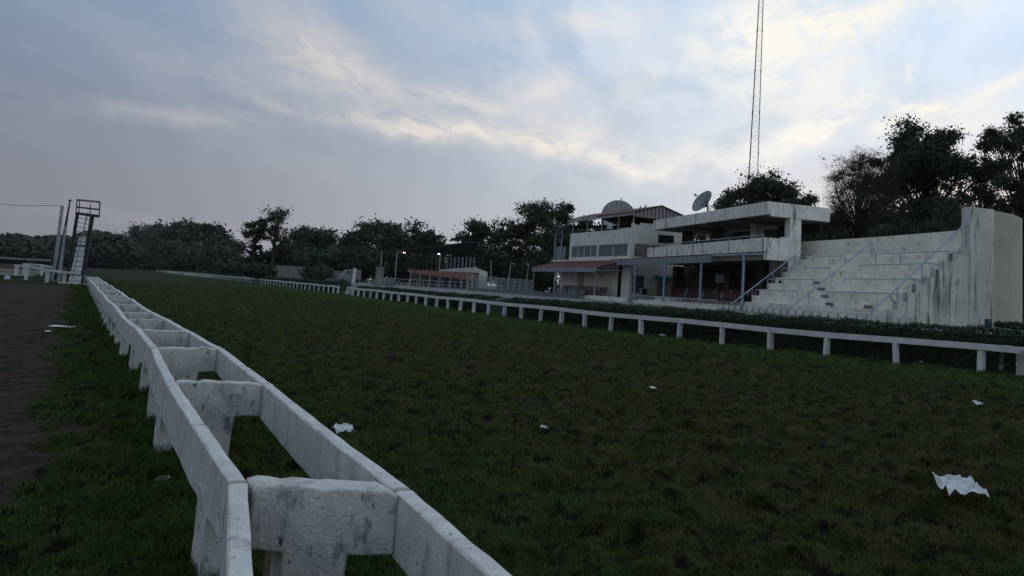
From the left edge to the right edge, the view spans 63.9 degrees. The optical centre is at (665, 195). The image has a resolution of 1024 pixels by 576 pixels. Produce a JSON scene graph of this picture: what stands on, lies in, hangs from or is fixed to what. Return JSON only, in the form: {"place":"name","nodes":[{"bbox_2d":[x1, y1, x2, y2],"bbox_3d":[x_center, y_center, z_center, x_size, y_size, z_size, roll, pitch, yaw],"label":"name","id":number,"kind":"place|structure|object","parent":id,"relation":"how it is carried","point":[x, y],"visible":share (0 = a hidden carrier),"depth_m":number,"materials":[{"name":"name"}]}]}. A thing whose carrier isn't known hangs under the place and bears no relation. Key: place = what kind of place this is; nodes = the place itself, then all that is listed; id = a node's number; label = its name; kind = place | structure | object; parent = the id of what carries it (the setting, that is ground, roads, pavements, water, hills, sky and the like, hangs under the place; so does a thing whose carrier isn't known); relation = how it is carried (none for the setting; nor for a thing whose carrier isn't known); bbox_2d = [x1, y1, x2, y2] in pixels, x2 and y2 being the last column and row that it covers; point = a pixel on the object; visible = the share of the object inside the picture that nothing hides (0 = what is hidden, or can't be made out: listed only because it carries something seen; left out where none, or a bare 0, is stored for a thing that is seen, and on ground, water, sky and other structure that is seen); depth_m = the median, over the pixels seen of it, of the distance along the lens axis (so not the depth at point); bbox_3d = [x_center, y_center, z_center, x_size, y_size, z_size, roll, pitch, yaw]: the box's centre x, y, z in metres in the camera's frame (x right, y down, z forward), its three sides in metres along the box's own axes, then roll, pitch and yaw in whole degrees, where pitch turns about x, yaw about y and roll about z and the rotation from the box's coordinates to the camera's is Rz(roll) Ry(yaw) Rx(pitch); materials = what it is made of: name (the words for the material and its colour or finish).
{"place":"outdoors","nodes":[
{"label":"outdoors","id":0,"kind":"place"},
{"bbox_2d":[0,265,47,269],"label":"bare track","id":1,"kind":"structure","parent":0,"point":[8,266],"depth_m":173.77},
{"bbox_2d":[0,283,115,506],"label":"dirt track","id":2,"kind":"structure","parent":0,"point":[12,457],"depth_m":12.31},
{"bbox_2d":[0,263,1023,575],"bbox_3d":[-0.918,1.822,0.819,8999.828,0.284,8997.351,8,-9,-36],"label":"ground","id":3,"kind":"structure","parent":0,"point":[172,279],"depth_m":9.82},
{"bbox_2d":[0,269,45,276],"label":"sand strip","id":4,"kind":"object","parent":3,"relation":"on","point":[8,272],"visible":0.67,"depth_m":104.44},
{"bbox_2d":[0,257,50,260],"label":"track wall","id":5,"kind":"structure","parent":3,"relation":"on","point":[25,259],"depth_m":257.19,"materials":[{"name":"concrete"}]},
{"bbox_2d":[22,263,52,275],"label":"cross rail fence","id":6,"kind":"object","parent":3,"relation":"on","point":[41,271],"visible":0.57,"depth_m":96.08,"materials":[{"name":"white paint"}]},
{"bbox_2d":[14,264,85,283],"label":"cross rail fence","id":7,"kind":"object","parent":3,"relation":"on","point":[47,274],"visible":0.8,"depth_m":66.95,"materials":[{"name":"white paint"}]},
{"bbox_2d":[51,205,63,280],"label":"pole","id":8,"kind":"object","parent":3,"relation":"on","point":[56,253],"visible":1,"depth_m":69.94,"materials":[{"name":"grey metal"}]},
{"bbox_2d":[53,200,71,281],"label":"pole","id":9,"kind":"object","parent":3,"relation":"on","point":[59,265],"visible":1,"depth_m":68.25,"materials":[{"name":"metal"}]},
{"bbox_2d":[0,229,148,269],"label":"wood","id":10,"kind":"object","parent":3,"relation":"on","point":[108,250],"visible":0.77,"depth_m":348.44,"materials":[{"name":"green plant"}]},
{"bbox_2d":[68,234,85,282],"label":"ladder","id":11,"kind":"object","parent":3,"relation":"on","point":[76,279],"visible":0.69,"depth_m":69.18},
{"bbox_2d":[58,199,100,284],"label":"observation tower","id":12,"kind":"structure","parent":3,"relation":"on","point":[87,241],"depth_m":67.14,"materials":[{"name":"metal"}]},
{"bbox_2d":[114,218,175,246],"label":"tree","id":13,"kind":"object","parent":3,"relation":"on","point":[140,234],"visible":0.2,"depth_m":588.67,"materials":[{"name":"green plant"}]},
{"bbox_2d":[134,238,197,271],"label":"tree","id":14,"kind":"object","parent":3,"relation":"on","point":[146,266],"visible":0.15,"depth_m":424.25,"materials":[{"name":"green plant"}]},
{"bbox_2d":[145,217,200,271],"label":"tree","id":15,"kind":"object","parent":3,"relation":"on","point":[169,232],"visible":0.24,"depth_m":434.42,"materials":[{"name":"green plant"}]},
{"bbox_2d":[145,236,207,273],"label":"tree","id":16,"kind":"object","parent":3,"relation":"on","point":[177,262],"visible":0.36,"depth_m":307.85,"materials":[{"name":"green plant"}]},
{"bbox_2d":[175,221,236,273],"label":"tree","id":17,"kind":"object","parent":3,"relation":"on","point":[208,229],"visible":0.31,"depth_m":344.52,"materials":[{"name":"green plant"}]},
{"bbox_2d":[167,242,246,275],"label":"tree","id":18,"kind":"object","parent":3,"relation":"on","point":[202,260],"visible":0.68,"depth_m":250.94,"materials":[{"name":"green plant"}]},
{"bbox_2d":[198,232,251,255],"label":"tree","id":19,"kind":"object","parent":3,"relation":"on","point":[220,241],"visible":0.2,"depth_m":298.80,"materials":[{"name":"green plant"}]},
{"bbox_2d":[211,261,241,273],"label":"bush","id":20,"kind":"object","parent":3,"relation":"on","point":[220,267],"visible":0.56,"depth_m":205.20,"materials":[{"name":"green plant"}]},
{"bbox_2d":[156,270,338,292],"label":"rail fence","id":21,"kind":"object","parent":3,"relation":"on","point":[210,275],"visible":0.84,"depth_m":130.37,"materials":[{"name":"paint"}]},
{"bbox_2d":[236,216,269,262],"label":"tree","id":22,"kind":"object","parent":3,"relation":"on","point":[253,231],"visible":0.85,"depth_m":150.68,"materials":[{"name":"green plant"}]},
{"bbox_2d":[238,244,270,264],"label":"tree","id":23,"kind":"object","parent":3,"relation":"on","point":[260,258],"visible":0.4,"depth_m":154.01,"materials":[{"name":"green plant"}]},
{"bbox_2d":[232,261,277,278],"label":"bush","id":24,"kind":"object","parent":3,"relation":"on","point":[257,270],"visible":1,"depth_m":133.24,"materials":[{"name":"green plant"}]},
{"bbox_2d":[255,205,292,264],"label":"tree","id":25,"kind":"object","parent":3,"relation":"on","point":[274,230],"visible":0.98,"depth_m":150.00,"materials":[{"name":"green plant"}]},
{"bbox_2d":[214,273,351,292],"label":"hedge","id":26,"kind":"object","parent":3,"relation":"on","point":[343,285],"visible":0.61,"depth_m":108.45,"materials":[{"name":"green plant"}]},
{"bbox_2d":[86,276,511,575],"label":"double rail fence","id":27,"kind":"object","parent":3,"relation":"on","point":[337,509],"visible":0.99,"depth_m":4.43,"materials":[{"name":"white paint"}]},
{"bbox_2d":[278,223,341,250],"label":"tree","id":28,"kind":"object","parent":3,"relation":"on","point":[321,237],"visible":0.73,"depth_m":189.14,"materials":[{"name":"green plant"}]},
{"bbox_2d":[332,422,355,432],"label":"paper litter","id":29,"kind":"object","parent":3,"relation":"on","point":[344,427],"visible":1,"depth_m":8.83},
{"bbox_2d":[354,285,372,296],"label":"hedge","id":30,"kind":"object","parent":3,"relation":"on","point":[367,293],"visible":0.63,"depth_m":82.42,"materials":[{"name":"green plant"}]},
{"bbox_2d":[372,267,384,285],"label":"gate pillar","id":31,"kind":"structure","parent":3,"relation":"on","point":[378,279],"depth_m":93.66,"materials":[{"name":"concrete"}]},
{"bbox_2d":[372,286,502,312],"bbox_3d":[-19.648,8.309,65.442,1.713,1.364,30.798,8,-8,-32],"label":"hedge","id":32,"kind":"object","parent":3,"relation":"on","point":[479,307],"visible":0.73,"depth_m":59.33,"materials":[{"name":"green plant"}]},
{"bbox_2d":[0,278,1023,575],"bbox_3d":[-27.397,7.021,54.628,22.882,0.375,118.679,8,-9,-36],"label":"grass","id":33,"kind":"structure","parent":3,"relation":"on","point":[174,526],"depth_m":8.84,"materials":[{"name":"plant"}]},
{"bbox_2d":[932,472,989,497],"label":"paper litter","id":34,"kind":"object","parent":33,"relation":"on","point":[959,484],"visible":1,"depth_m":7.14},
{"bbox_2d":[346,287,1023,371],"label":"rail fence","id":35,"kind":"object","parent":3,"relation":"on","point":[896,341],"visible":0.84,"depth_m":30.79,"materials":[{"name":"paint"}]},
{"bbox_2d":[501,296,1023,372],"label":"hedge","id":36,"kind":"object","parent":3,"relation":"on","point":[960,358],"visible":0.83,"depth_m":28.53,"materials":[{"name":"green plant"}]},
{"bbox_2d":[999,345,1023,375],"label":"rail fence","id":37,"kind":"object","parent":3,"relation":"on","point":[1020,366],"visible":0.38,"depth_m":23.45,"materials":[{"name":"paint"}]},
{"bbox_2d":[0,0,1023,285],"label":"sky","id":38,"kind":"structure","parent":0,"point":[442,113],"materials":[{"name":"blue"}]},
{"bbox_2d":[213,274,1023,333],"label":"pavement","id":39,"kind":"structure","parent":0,"point":[462,291],"depth_m":72.58,"materials":[{"name":"concrete"}]},
{"bbox_2d":[243,265,304,279],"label":"boundary wall","id":40,"kind":"structure","parent":39,"relation":"on","point":[288,271],"depth_m":144.61,"materials":[{"name":"grey stone"}]},
{"bbox_2d":[263,243,297,265],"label":"tree","id":41,"kind":"object","parent":39,"relation":"on","point":[283,255],"visible":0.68,"depth_m":154.28,"materials":[{"name":"green plant"}]},
{"bbox_2d":[269,237,313,251],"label":"tree","id":42,"kind":"object","parent":39,"relation":"on","point":[306,245],"visible":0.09,"depth_m":183.72,"materials":[{"name":"green plant"}]},
{"bbox_2d":[286,246,318,278],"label":"tree","id":43,"kind":"object","parent":39,"relation":"on","point":[297,263],"visible":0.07,"depth_m":168.38,"materials":[{"name":"green plant"}]},
{"bbox_2d":[296,264,335,279],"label":"bush","id":44,"kind":"object","parent":39,"relation":"on","point":[320,272],"visible":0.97,"depth_m":130.29,"materials":[{"name":"green plant"}]},
{"bbox_2d":[294,244,348,270],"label":"tree","id":45,"kind":"object","parent":39,"relation":"on","point":[315,258],"visible":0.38,"depth_m":167.25,"materials":[{"name":"green plant"}]},
{"bbox_2d":[324,231,369,280],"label":"tree","id":46,"kind":"object","parent":39,"relation":"on","point":[338,243],"visible":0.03,"depth_m":184.90,"materials":[{"name":"green plant"}]},
{"bbox_2d":[336,270,360,282],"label":"parked van","id":47,"kind":"object","parent":39,"relation":"on","point":[344,275],"visible":0.87,"depth_m":129.39,"materials":[{"name":"white metal"}]},
{"bbox_2d":[324,239,401,281],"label":"tree","id":48,"kind":"object","parent":39,"relation":"on","point":[349,259],"visible":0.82,"depth_m":162.10,"materials":[{"name":"green plant"}]},
{"bbox_2d":[329,213,408,282],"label":"tree","id":49,"kind":"object","parent":39,"relation":"on","point":[366,233],"visible":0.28,"depth_m":179.20,"materials":[{"name":"green plant"}]},
{"bbox_2d":[385,279,394,286],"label":"stone block","id":50,"kind":"structure","parent":39,"relation":"on","point":[390,282],"depth_m":98.62,"materials":[{"name":"concrete"}]},
{"bbox_2d":[365,243,423,284],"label":"tree","id":51,"kind":"object","parent":39,"relation":"on","point":[404,267],"visible":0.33,"depth_m":166.62,"materials":[{"name":"green plant"}]},
{"bbox_2d":[371,217,435,284],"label":"tree","id":52,"kind":"object","parent":39,"relation":"on","point":[395,238],"visible":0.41,"depth_m":171.77,"materials":[{"name":"green plant"}]},
{"bbox_2d":[397,254,442,283],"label":"tree","id":53,"kind":"object","parent":39,"relation":"on","point":[412,264],"visible":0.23,"depth_m":168.26,"materials":[{"name":"green plant"}]},
{"bbox_2d":[384,278,467,290],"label":"pipe railing","id":54,"kind":"object","parent":39,"relation":"on","point":[429,284],"visible":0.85,"depth_m":102.28,"materials":[{"name":"grey metal"}]},
{"bbox_2d":[406,227,450,265],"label":"tree","id":55,"kind":"object","parent":39,"relation":"on","point":[429,235],"visible":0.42,"depth_m":172.18,"materials":[{"name":"green plant"}]},
{"bbox_2d":[420,254,449,270],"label":"tree","id":56,"kind":"object","parent":39,"relation":"on","point":[442,262],"visible":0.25,"depth_m":167.04,"materials":[{"name":"green plant"}]},
{"bbox_2d":[383,241,487,289],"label":"open stand","id":57,"kind":"object","parent":39,"relation":"on","point":[458,275],"visible":0.88,"depth_m":125.31,"materials":[{"name":"metal"}]},
{"bbox_2d":[445,230,480,268],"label":"tree","id":58,"kind":"object","parent":39,"relation":"on","point":[460,263],"visible":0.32,"depth_m":147.10,"materials":[{"name":"green plant"}]},
{"bbox_2d":[451,215,519,265],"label":"tree","id":59,"kind":"object","parent":39,"relation":"on","point":[481,230],"visible":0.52,"depth_m":145.32,"materials":[{"name":"green plant"}]},
{"bbox_2d":[466,274,526,290],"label":"fence","id":60,"kind":"object","parent":39,"relation":"on","point":[496,282],"visible":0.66,"depth_m":105.10,"materials":[{"name":"grey metal"}]},
{"bbox_2d":[475,238,518,288],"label":"tree","id":61,"kind":"object","parent":39,"relation":"on","point":[486,256],"visible":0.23,"depth_m":134.46,"materials":[{"name":"green plant"}]},
{"bbox_2d":[479,252,538,291],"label":"tree","id":62,"kind":"object","parent":39,"relation":"on","point":[499,276],"visible":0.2,"depth_m":132.68,"materials":[{"name":"green plant"}]},
{"bbox_2d":[493,220,539,289],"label":"tree","id":63,"kind":"object","parent":39,"relation":"on","point":[513,231],"visible":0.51,"depth_m":129.57,"materials":[{"name":"green plant"}]},
{"bbox_2d":[468,287,578,298],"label":"wall","id":64,"kind":"structure","parent":39,"relation":"on","point":[560,295],"depth_m":84.86,"materials":[{"name":"concrete"}]},
{"bbox_2d":[507,250,556,291],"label":"tree","id":65,"kind":"object","parent":39,"relation":"on","point":[539,277],"visible":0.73,"depth_m":118.17,"materials":[{"name":"green plant"}]},
{"bbox_2d":[513,197,575,291],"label":"tree","id":66,"kind":"object","parent":39,"relation":"on","point":[534,214],"visible":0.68,"depth_m":126.15,"materials":[{"name":"green plant"}]},
{"bbox_2d":[525,237,566,292],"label":"tree","id":67,"kind":"object","parent":39,"relation":"on","point":[549,285],"visible":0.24,"depth_m":124.29,"materials":[{"name":"green plant"}]},
{"bbox_2d":[532,261,621,298],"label":"red canopy","id":68,"kind":"object","parent":39,"relation":"on","point":[600,274],"visible":0.81,"depth_m":80.12,"materials":[{"name":"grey metal"}]},
{"bbox_2d":[557,215,606,246],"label":"tree","id":69,"kind":"object","parent":39,"relation":"on","point":[581,223],"visible":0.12,"depth_m":112.41,"materials":[{"name":"green plant"}]},
{"bbox_2d":[551,205,683,301],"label":"clubhouse","id":70,"kind":"structure","parent":39,"relation":"on","point":[632,233],"depth_m":78.53,"materials":[{"name":"grey"}]},
{"bbox_2d":[571,246,577,257],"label":"window","id":71,"kind":"structure","parent":70,"relation":"in","point":[575,248],"depth_m":87.17,"materials":[{"name":"grey"}]},
{"bbox_2d":[584,246,590,256],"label":"window","id":72,"kind":"structure","parent":70,"relation":"in","point":[587,249],"depth_m":84.59,"materials":[{"name":"grey"}]},
{"bbox_2d":[598,244,612,256],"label":"window","id":73,"kind":"structure","parent":70,"relation":"in","point":[604,250],"depth_m":80.92,"materials":[{"name":"grey"}]},
{"bbox_2d":[601,200,632,228],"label":"satellite dish","id":74,"kind":"object","parent":70,"relation":"on","point":[615,205],"visible":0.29,"depth_m":103.03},
{"bbox_2d":[613,244,627,256],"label":"window","id":75,"kind":"structure","parent":70,"relation":"in","point":[618,249],"depth_m":78.42,"materials":[{"name":"grey"}]},
{"bbox_2d":[632,275,643,291],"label":"window","id":76,"kind":"structure","parent":70,"relation":"in","point":[639,279],"depth_m":76.32,"materials":[{"name":"glass"}]},
{"bbox_2d":[634,243,661,256],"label":"window","id":77,"kind":"structure","parent":70,"relation":"in","point":[640,250],"depth_m":76.98,"materials":[{"name":"grey"}]},
{"bbox_2d":[657,280,665,296],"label":"door","id":78,"kind":"structure","parent":70,"relation":"in","point":[659,283],"depth_m":77.56,"materials":[{"name":"grey metal"}]},
{"bbox_2d":[588,295,718,309],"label":"wall","id":79,"kind":"structure","parent":39,"relation":"on","point":[621,299],"depth_m":62.66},
{"bbox_2d":[610,251,767,310],"bbox_3d":[1.225,7.073,66.833,2.276,4.214,26.194,7,-8,-26],"label":"sheet canopy","id":80,"kind":"object","parent":39,"relation":"on","point":[701,259],"visible":0.87,"depth_m":64.42,"materials":[{"name":"grey metal"}]},
{"bbox_2d":[693,234,723,266],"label":"tree","id":81,"kind":"object","parent":39,"relation":"on","point":[697,237],"visible":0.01,"depth_m":114.36,"materials":[{"name":"green plant"}]},
{"bbox_2d":[708,194,747,240],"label":"tree","id":82,"kind":"object","parent":39,"relation":"on","point":[722,203],"visible":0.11,"depth_m":127.38,"materials":[{"name":"green plant"}]},
{"bbox_2d":[638,201,829,310],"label":"pavilion","id":83,"kind":"structure","parent":39,"relation":"on","point":[792,223],"depth_m":63.56,"materials":[{"name":"white"}]},
{"bbox_2d":[692,191,711,210],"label":"satellite dish","id":84,"kind":"object","parent":83,"relation":"on","point":[702,200],"visible":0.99,"depth_m":78.27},
{"bbox_2d":[745,0,763,265],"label":"lattice mast","id":85,"kind":"object","parent":39,"relation":"on","point":[757,110],"visible":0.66,"depth_m":95.82,"materials":[{"name":"metal"}]},
{"bbox_2d":[719,166,812,239],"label":"tree","id":86,"kind":"object","parent":39,"relation":"on","point":[771,188],"visible":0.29,"depth_m":128.23,"materials":[{"name":"green plant"}]},
{"bbox_2d":[778,192,822,238],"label":"tree","id":87,"kind":"object","parent":39,"relation":"on","point":[808,199],"visible":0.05,"depth_m":115.18,"materials":[{"name":"green plant"}]},
{"bbox_2d":[801,222,831,241],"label":"tree","id":88,"kind":"object","parent":39,"relation":"on","point":[812,237],"visible":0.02,"depth_m":106.06,"materials":[{"name":"green plant"}]},
{"bbox_2d":[717,304,921,323],"bbox_3d":[7.376,6.523,44.722,0.038,0.417,20.216,6,-8,-23],"label":"hooped edging","id":89,"kind":"object","parent":39,"relation":"on","point":[788,313],"visible":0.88,"depth_m":43.30,"materials":[{"name":"grey metal"}]},
{"bbox_2d":[801,215,853,240],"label":"tree","id":90,"kind":"object","parent":39,"relation":"on","point":[816,237],"visible":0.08,"depth_m":102.66,"materials":[{"name":"green plant"}]},
{"bbox_2d":[810,141,921,240],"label":"tree","id":91,"kind":"object","parent":39,"relation":"on","point":[858,226],"visible":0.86,"depth_m":89.59,"materials":[{"name":"green plant"}]},
{"bbox_2d":[745,207,1021,327],"bbox_3d":[13.399,4.718,51.245,14.741,6.660,17.326,8,-9,-36],"label":"terrace stand","id":92,"kind":"object","parent":39,"relation":"on","point":[977,281],"visible":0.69,"depth_m":44.68,"materials":[{"name":"grey"}]},
{"bbox_2d":[731,254,795,309],"bbox_3d":[6.828,5.948,55.492,5.054,4.156,0.090,6,-8,-23],"label":"handrail","id":93,"kind":"object","parent":92,"relation":"on","point":[762,280],"visible":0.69,"depth_m":55.38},
{"bbox_2d":[767,279,813,290],"bbox_3d":[8.175,5.854,52.835,0.068,0.753,5.790,6,-8,-23],"label":"guard rail","id":94,"kind":"object","parent":92,"relation":"on","point":[789,279],"visible":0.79,"depth_m":53.01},
{"bbox_2d":[795,255,844,264],"bbox_3d":[10.306,4.366,53.851,0.068,0.584,5.888,6,-8,-23],"label":"guard rail","id":95,"kind":"object","parent":92,"relation":"on","point":[821,256],"visible":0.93,"depth_m":53.49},
{"bbox_2d":[785,241,872,314],"bbox_3d":[10.067,4.951,48.897,6.204,4.856,0.090,6,-8,-23],"label":"handrail","id":96,"kind":"object","parent":92,"relation":"on","point":[830,275],"visible":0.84,"depth_m":48.90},
{"bbox_2d":[827,291,896,300],"bbox_3d":[10.876,5.593,44.676,0.068,0.450,6.389,6,-8,-23],"label":"guard rail","id":97,"kind":"object","parent":92,"relation":"on","point":[859,292],"visible":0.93,"depth_m":44.81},
{"bbox_2d":[844,278,920,284],"bbox_3d":[12.034,4.837,45.023,0.909,0.361,6.578,7,-8,-30],"label":"guard rail","id":98,"kind":"object","parent":92,"relation":"on","point":[868,279],"visible":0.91,"depth_m":45.38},
{"bbox_2d":[860,263,939,270],"bbox_3d":[13.103,4.063,45.532,0.909,0.396,6.524,7,-8,-30],"label":"guard rail","id":99,"kind":"object","parent":92,"relation":"on","point":[899,264],"visible":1,"depth_m":45.05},
{"bbox_2d":[875,251,958,262],"bbox_3d":[14.150,3.569,46.019,0.908,0.650,6.497,7,-8,-30],"label":"guard rail","id":100,"kind":"object","parent":92,"relation":"on","point":[914,252],"visible":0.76,"depth_m":45.72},
{"bbox_2d":[871,222,966,319],"bbox_3d":[13.445,3.920,42.200,6.227,5.615,0.090,6,-8,-23],"label":"handrail","id":101,"kind":"object","parent":92,"relation":"attached to","point":[914,271],"visible":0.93,"depth_m":42.16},
{"bbox_2d":[862,206,915,237],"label":"tree","id":102,"kind":"object","parent":39,"relation":"on","point":[887,214],"visible":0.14,"depth_m":84.80,"materials":[{"name":"green plant"}]},
{"bbox_2d":[889,192,976,234],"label":"tree","id":103,"kind":"object","parent":39,"relation":"on","point":[945,222],"visible":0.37,"depth_m":84.48,"materials":[{"name":"green plant"}]},
{"bbox_2d":[861,113,1006,235],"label":"tree","id":104,"kind":"object","parent":39,"relation":"on","point":[933,165],"visible":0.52,"depth_m":98.33,"materials":[{"name":"green plant"}]},
{"bbox_2d":[960,155,1008,209],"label":"tree","id":105,"kind":"object","parent":39,"relation":"on","point":[979,205],"visible":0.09,"depth_m":116.13,"materials":[{"name":"green plant"}]},
{"bbox_2d":[971,111,1023,321],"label":"tree","id":106,"kind":"object","parent":39,"relation":"on","point":[1001,173],"visible":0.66,"depth_m":92.94,"materials":[{"name":"green plant"}]},
{"bbox_2d":[990,320,1023,329],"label":"bush","id":107,"kind":"object","parent":39,"relation":"on","point":[1013,325],"visible":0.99,"depth_m":41.29,"materials":[{"name":"green plant"}]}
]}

